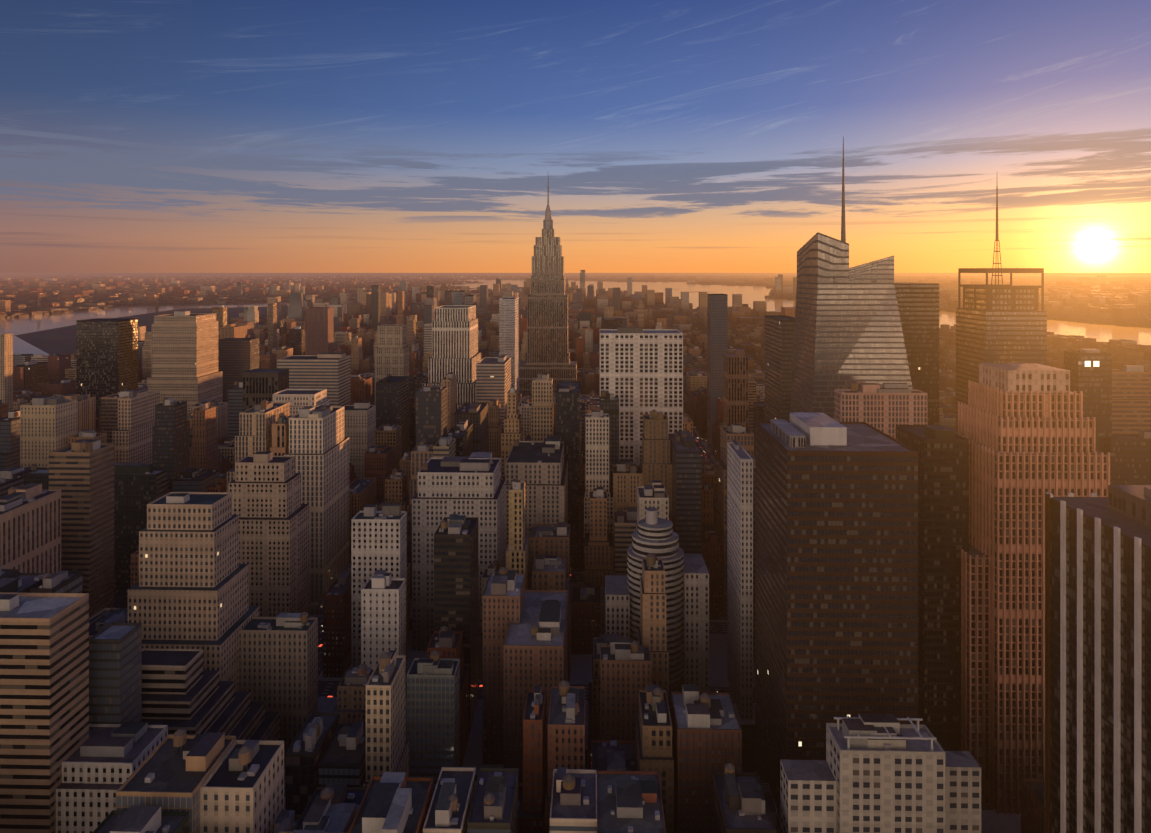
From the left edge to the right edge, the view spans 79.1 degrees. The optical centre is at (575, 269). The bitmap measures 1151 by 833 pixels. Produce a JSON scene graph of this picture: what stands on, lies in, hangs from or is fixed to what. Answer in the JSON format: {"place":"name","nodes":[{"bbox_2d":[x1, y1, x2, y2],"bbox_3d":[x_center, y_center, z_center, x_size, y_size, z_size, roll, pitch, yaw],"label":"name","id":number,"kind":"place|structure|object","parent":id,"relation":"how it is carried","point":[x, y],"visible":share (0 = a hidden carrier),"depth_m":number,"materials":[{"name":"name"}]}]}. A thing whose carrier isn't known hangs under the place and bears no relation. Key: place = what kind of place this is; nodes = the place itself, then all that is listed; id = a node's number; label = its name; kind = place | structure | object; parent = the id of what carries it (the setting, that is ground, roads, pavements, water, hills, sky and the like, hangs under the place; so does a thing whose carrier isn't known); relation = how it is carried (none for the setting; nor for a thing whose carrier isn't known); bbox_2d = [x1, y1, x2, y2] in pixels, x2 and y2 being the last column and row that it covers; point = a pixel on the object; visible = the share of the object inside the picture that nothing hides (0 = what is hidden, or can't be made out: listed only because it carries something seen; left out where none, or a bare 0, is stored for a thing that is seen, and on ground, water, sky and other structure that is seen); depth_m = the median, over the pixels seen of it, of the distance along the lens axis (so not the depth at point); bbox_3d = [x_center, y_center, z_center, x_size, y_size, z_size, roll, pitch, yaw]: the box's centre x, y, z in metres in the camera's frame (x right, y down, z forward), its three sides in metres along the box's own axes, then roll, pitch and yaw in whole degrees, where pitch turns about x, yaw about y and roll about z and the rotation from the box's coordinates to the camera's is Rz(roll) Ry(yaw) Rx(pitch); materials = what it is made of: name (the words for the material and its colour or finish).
{"place":"outdoors","nodes":[
{"label":"outdoors","id":0,"kind":"place"},
{"bbox_2d":[89,622,141,723],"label":"office building","id":1,"kind":"structure","parent":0,"point":[115,672],"depth_m":291.56,"materials":[{"name":"grey glass"}]},
{"bbox_2d":[11,290,391,311],"bbox_3d":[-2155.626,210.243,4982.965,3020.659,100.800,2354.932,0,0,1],"label":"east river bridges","id":2,"kind":"structure","parent":0,"point":[38,307],"depth_m":4269.95,"materials":[{"name":"grey metal"}]},
{"bbox_2d":[39,276,500,279],"bbox_3d":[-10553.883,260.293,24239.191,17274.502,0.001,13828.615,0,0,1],"label":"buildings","id":3,"kind":"structure","parent":0,"point":[291,278],"depth_m":23605.55,"materials":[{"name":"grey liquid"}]},
{"bbox_2d":[0,280,1150,355],"bbox_3d":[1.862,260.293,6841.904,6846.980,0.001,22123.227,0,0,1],"label":"harbour water","id":4,"kind":"structure","parent":0,"point":[750,295],"depth_m":4152.43,"materials":[{"name":"grey liquid"}]},
{"bbox_2d":[0,273,1150,354],"bbox_3d":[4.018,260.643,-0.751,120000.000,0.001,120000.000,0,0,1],"label":"ground","id":5,"kind":"structure","parent":0,"point":[61,340],"depth_m":31953.83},
{"bbox_2d":[0,333,12,411],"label":"office tower","id":6,"kind":"structure","parent":5,"relation":"on","point":[6,367],"depth_m":973.65,"materials":[{"name":"beige concrete"}]},
{"bbox_2d":[0,592,88,832],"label":"concrete building","id":7,"kind":"structure","parent":5,"relation":"on","point":[44,685],"depth_m":262.88,"materials":[{"name":"beige concrete"}]},
{"bbox_2d":[24,463,166,598],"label":"office building","id":8,"kind":"structure","parent":5,"relation":"on","point":[138,487],"depth_m":544.72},
{"bbox_2d":[76,318,137,432],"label":"office tower","id":9,"kind":"structure","parent":5,"relation":"on","point":[106,356],"depth_m":958.55,"materials":[{"name":"black glass"}]},
{"bbox_2d":[56,722,167,832],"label":"building","id":10,"kind":"structure","parent":5,"relation":"on","point":[102,764],"depth_m":268.18,"materials":[{"name":"grey concrete"}]},
{"bbox_2d":[147,311,222,413],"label":"stone tower","id":11,"kind":"structure","parent":5,"relation":"on","point":[184,355],"depth_m":976.10,"materials":[{"name":"beige stone"}]},
{"bbox_2d":[128,492,258,690],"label":"setback tower","id":12,"kind":"structure","parent":5,"relation":"on","point":[189,589],"depth_m":353.08,"materials":[{"name":"beige stone"}]},
{"bbox_2d":[142,648,279,740],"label":"stepped building","id":13,"kind":"structure","parent":5,"relation":"on","point":[182,689],"depth_m":317.85,"materials":[{"name":"concrete"}]},
{"bbox_2d":[218,338,258,401],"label":"office building","id":14,"kind":"structure","parent":5,"relation":"on","point":[237,357],"depth_m":1095.07,"materials":[{"name":"brown concrete"}]},
{"bbox_2d":[243,368,288,410],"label":"office building","id":15,"kind":"structure","parent":5,"relation":"on","point":[260,385],"depth_m":678.31,"materials":[{"name":"brown concrete"}]},
{"bbox_2d":[228,451,308,616],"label":"office tower","id":16,"kind":"structure","parent":5,"relation":"on","point":[268,507],"depth_m":465.85,"materials":[{"name":"beige concrete"}]},
{"bbox_2d":[239,612,317,770],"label":"stone building","id":17,"kind":"structure","parent":5,"relation":"on","point":[278,663],"depth_m":362.62,"materials":[{"name":"grey stone"}]},
{"bbox_2d":[273,389,329,415],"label":"building","id":18,"kind":"structure","parent":5,"relation":"on","point":[297,399],"depth_m":612.11,"materials":[{"name":"beige concrete"}]},
{"bbox_2d":[277,353,350,405],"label":"office building","id":19,"kind":"structure","parent":5,"relation":"on","point":[330,373],"depth_m":850.10,"materials":[{"name":"grey concrete"}]},
{"bbox_2d":[305,307,333,354],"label":"red building","id":20,"kind":"structure","parent":5,"relation":"on","point":[319,330],"depth_m":1490.15,"materials":[{"name":"red brick"}]},
{"bbox_2d":[332,663,373,726],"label":"brown building cluster","id":21,"kind":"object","parent":5,"relation":"on","point":[350,707],"visible":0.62,"depth_m":330.62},
{"bbox_2d":[344,402,375,477],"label":"office tower","id":22,"kind":"structure","parent":5,"relation":"on","point":[359,424],"depth_m":741.45,"materials":[{"name":"grey concrete"}]},
{"bbox_2d":[361,570,405,729],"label":"white building","id":23,"kind":"structure","parent":5,"relation":"on","point":[383,611],"depth_m":380.69,"materials":[{"name":"white concrete"}]},
{"bbox_2d":[375,325,408,403],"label":"building","id":24,"kind":"structure","parent":5,"relation":"on","point":[392,352],"depth_m":986.78,"materials":[{"name":"beige concrete"}]},
{"bbox_2d":[376,376,409,456],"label":"office tower","id":25,"kind":"structure","parent":5,"relation":"on","point":[392,399],"depth_m":803.85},
{"bbox_2d":[407,650,459,793],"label":"office building","id":26,"kind":"structure","parent":5,"relation":"on","point":[433,709],"depth_m":326.25,"materials":[{"name":"grey concrete"}]},
{"bbox_2d":[422,305,480,409],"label":"building","id":27,"kind":"structure","parent":5,"relation":"on","point":[455,340],"depth_m":871.10,"materials":[{"name":"beige stone"}]},
{"bbox_2d":[412,452,504,650],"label":"office tower","id":28,"kind":"structure","parent":5,"relation":"on","point":[472,484],"depth_m":476.55,"materials":[{"name":"grey concrete"}]},
{"bbox_2d":[453,290,464,304],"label":"building","id":29,"kind":"structure","parent":5,"relation":"on","point":[458,297],"depth_m":1107.22,"materials":[{"name":"grey concrete"}]},
{"bbox_2d":[465,295,476,317],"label":"building","id":30,"kind":"structure","parent":5,"relation":"on","point":[470,299],"depth_m":1022.39,"materials":[{"name":"grey concrete"}]},
{"bbox_2d":[0,323,955,470],"bbox_3d":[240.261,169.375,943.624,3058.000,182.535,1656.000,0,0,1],"label":"background buildings","id":31,"kind":"structure","parent":5,"relation":"on","point":[55,374],"depth_m":1276.85,"materials":[{"name":"concrete"}]},
{"bbox_2d":[476,355,510,430],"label":"building","id":32,"kind":"structure","parent":5,"relation":"on","point":[493,378],"depth_m":810.90,"materials":[{"name":"grey concrete"}]},
{"bbox_2d":[483,567,524,764],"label":"brick building","id":33,"kind":"structure","parent":5,"relation":"on","point":[503,597],"depth_m":367.04,"materials":[{"name":"brown brick"}]},
{"bbox_2d":[499,297,518,392],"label":"skyscraper","id":34,"kind":"structure","parent":5,"relation":"on","point":[508,326],"depth_m":1095.66,"materials":[{"name":"grey concrete"}]},
{"bbox_2d":[227,270,794,328],"bbox_3d":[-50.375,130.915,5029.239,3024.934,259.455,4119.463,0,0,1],"label":"distant buildings","id":35,"kind":"structure","parent":5,"relation":"on","point":[681,310],"depth_m":3942.61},
{"bbox_2d":[0,372,1044,832],"bbox_3d":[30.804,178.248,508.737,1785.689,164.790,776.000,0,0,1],"label":"city buildings","id":36,"kind":"structure","parent":5,"relation":"on","point":[678,770],"depth_m":405.74,"materials":[{"name":"concrete"}]},
{"bbox_2d":[503,435,567,571],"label":"stone building","id":37,"kind":"structure","parent":5,"relation":"on","point":[540,468],"depth_m":522.10,"materials":[{"name":"beige stone"}]},
{"bbox_2d":[504,590,567,800],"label":"brick building","id":38,"kind":"structure","parent":5,"relation":"on","point":[536,646],"depth_m":342.22,"materials":[{"name":"brown brick"}]},
{"bbox_2d":[519,179,576,395],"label":"skyscraper","id":39,"kind":"structure","parent":5,"relation":"on","point":[547,326],"depth_m":1253.82,"materials":[{"name":"grey stone"}]},
{"bbox_2d":[0,274,1150,327],"bbox_3d":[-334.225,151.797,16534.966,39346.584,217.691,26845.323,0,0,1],"label":"outer borough buildings","id":40,"kind":"structure","parent":5,"relation":"on","point":[1115,301],"depth_m":7679.20,"materials":[{"name":"brown concrete"}]},
{"bbox_2d":[13,285,1150,381],"bbox_3d":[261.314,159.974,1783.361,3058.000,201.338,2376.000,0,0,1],"label":"distant buildings","id":41,"kind":"structure","parent":5,"relation":"on","point":[272,333],"depth_m":2160.23,"materials":[{"name":"concrete"}]},
{"bbox_2d":[600,639,650,740],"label":"brick building","id":42,"kind":"structure","parent":5,"relation":"on","point":[625,671],"depth_m":338.53,"materials":[{"name":"brown brick"}]},
{"bbox_2d":[284,362,994,809],"bbox_3d":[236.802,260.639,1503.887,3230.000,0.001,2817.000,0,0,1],"label":"streets","id":43,"kind":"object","parent":5,"relation":"on","point":[326,688],"depth_m":435.91,"materials":[{"name":"black asphalt"}]},
{"bbox_2d":[318,429,711,675],"bbox_3d":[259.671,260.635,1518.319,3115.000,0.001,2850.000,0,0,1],"label":"avenues","id":44,"kind":"structure","parent":43,"relation":"on","point":[320,627],"depth_m":495.34,"materials":[{"name":"black asphalt"}]},
{"bbox_2d":[599,327,682,464],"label":"white building","id":45,"kind":"structure","parent":5,"relation":"on","point":[640,371],"depth_m":653.91,"materials":[{"name":"white concrete"}]},
{"bbox_2d":[284,411,1020,832],"bbox_3d":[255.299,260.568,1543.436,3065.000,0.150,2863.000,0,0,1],"label":"pavement blocks","id":46,"kind":"structure","parent":5,"relation":"on","point":[580,673],"depth_m":423.47,"materials":[{"name":"grey concrete"}]},
{"bbox_2d":[351,504,406,676],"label":"white building","id":47,"kind":"structure","parent":46,"relation":"on","point":[378,540],"depth_m":431.68,"materials":[{"name":"white concrete"}]},
{"bbox_2d":[605,507,708,716],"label":"office tower","id":48,"kind":"structure","parent":5,"relation":"on","point":[687,603],"depth_m":407.88,"materials":[{"name":"grey concrete"}]},
{"bbox_2d":[707,294,727,453],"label":"skyscraper","id":49,"kind":"structure","parent":5,"relation":"on","point":[717,326],"depth_m":987.37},
{"bbox_2d":[724,349,747,426],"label":"skyscraper","id":50,"kind":"structure","parent":5,"relation":"on","point":[736,387],"depth_m":604.28,"materials":[{"name":"brown concrete"}]},
{"bbox_2d":[727,440,752,718],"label":"skyscraper","id":51,"kind":"structure","parent":5,"relation":"on","point":[740,569],"depth_m":407.36,"materials":[{"name":"grey concrete"}]},
{"bbox_2d":[765,315,794,420],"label":"skyscraper","id":52,"kind":"structure","parent":5,"relation":"on","point":[779,336],"depth_m":635.75,"materials":[{"name":"glass"}]},
{"bbox_2d":[755,421,917,816],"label":"dark building","id":53,"kind":"structure","parent":5,"relation":"on","point":[836,580],"depth_m":294.39,"materials":[{"name":"black glass"}]},
{"bbox_2d":[770,412,846,446],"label":"rooftop structure","id":54,"kind":"object","parent":53,"relation":"on","point":[800,429],"visible":1,"depth_m":311.74,"materials":[{"name":"grey concrete"}]},
{"bbox_2d":[791,136,912,418],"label":"crystal tower","id":55,"kind":"structure","parent":5,"relation":"on","point":[847,328],"depth_m":543.28,"materials":[{"name":"grey glass"}]},
{"bbox_2d":[780,716,980,832],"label":"beige building wings","id":56,"kind":"object","parent":5,"relation":"on","point":[807,796],"visible":0.85,"depth_m":236.18},
{"bbox_2d":[834,381,926,438],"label":"building","id":57,"kind":"structure","parent":5,"relation":"on","point":[887,408],"depth_m":479.56,"materials":[{"name":"beige concrete"}]},
{"bbox_2d":[826,713,944,832],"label":"beige corner building","id":58,"kind":"structure","parent":5,"relation":"on","point":[890,785],"depth_m":231.07,"materials":[{"name":"beige concrete"}]},
{"bbox_2d":[894,282,938,424],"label":"dark building","id":59,"kind":"structure","parent":5,"relation":"on","point":[918,305],"depth_m":592.12,"materials":[{"name":"brown glass"}]},
{"bbox_2d":[896,425,968,750],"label":"skyscraper","id":60,"kind":"structure","parent":5,"relation":"on","point":[943,496],"depth_m":347.45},
{"bbox_2d":[956,186,1046,431],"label":"skyscraper","id":61,"kind":"structure","parent":5,"relation":"on","point":[1000,323],"depth_m":560.43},
{"bbox_2d":[955,363,1109,814],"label":"skyscraper","id":62,"kind":"structure","parent":5,"relation":"on","point":[1027,431],"depth_m":336.54,"materials":[{"name":"brown stone"}]},
{"bbox_2d":[1064,349,1111,453],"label":"building","id":63,"kind":"structure","parent":5,"relation":"on","point":[1093,384],"depth_m":498.47,"materials":[{"name":"brown concrete"}]},
{"bbox_2d":[1085,361,1098,366],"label":"lit windows","id":64,"kind":"structure","parent":63,"relation":"attached to","point":[1088,363],"depth_m":494.00,"materials":[{"name":"white glass"}]},
{"bbox_2d":[1045,485,1150,832],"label":"skyscraper","id":65,"kind":"structure","parent":5,"relation":"on","point":[1097,664],"depth_m":225.23,"materials":[{"name":"beige concrete"}]},
{"bbox_2d":[1105,431,1150,484],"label":"building","id":66,"kind":"structure","parent":5,"relation":"on","point":[1130,459],"depth_m":492.13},
{"bbox_2d":[1112,365,1150,433],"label":"building","id":67,"kind":"structure","parent":5,"relation":"on","point":[1131,399],"depth_m":593.64,"materials":[{"name":"brown concrete"}]},
{"bbox_2d":[0,0,1150,272],"label":"sky","id":68,"kind":"structure","parent":0,"point":[137,136],"materials":[{"name":"blue"}]},
{"bbox_2d":[740,724,754,771],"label":"park lawn ground","id":69,"kind":"structure","parent":0,"point":[748,761],"depth_m":375.95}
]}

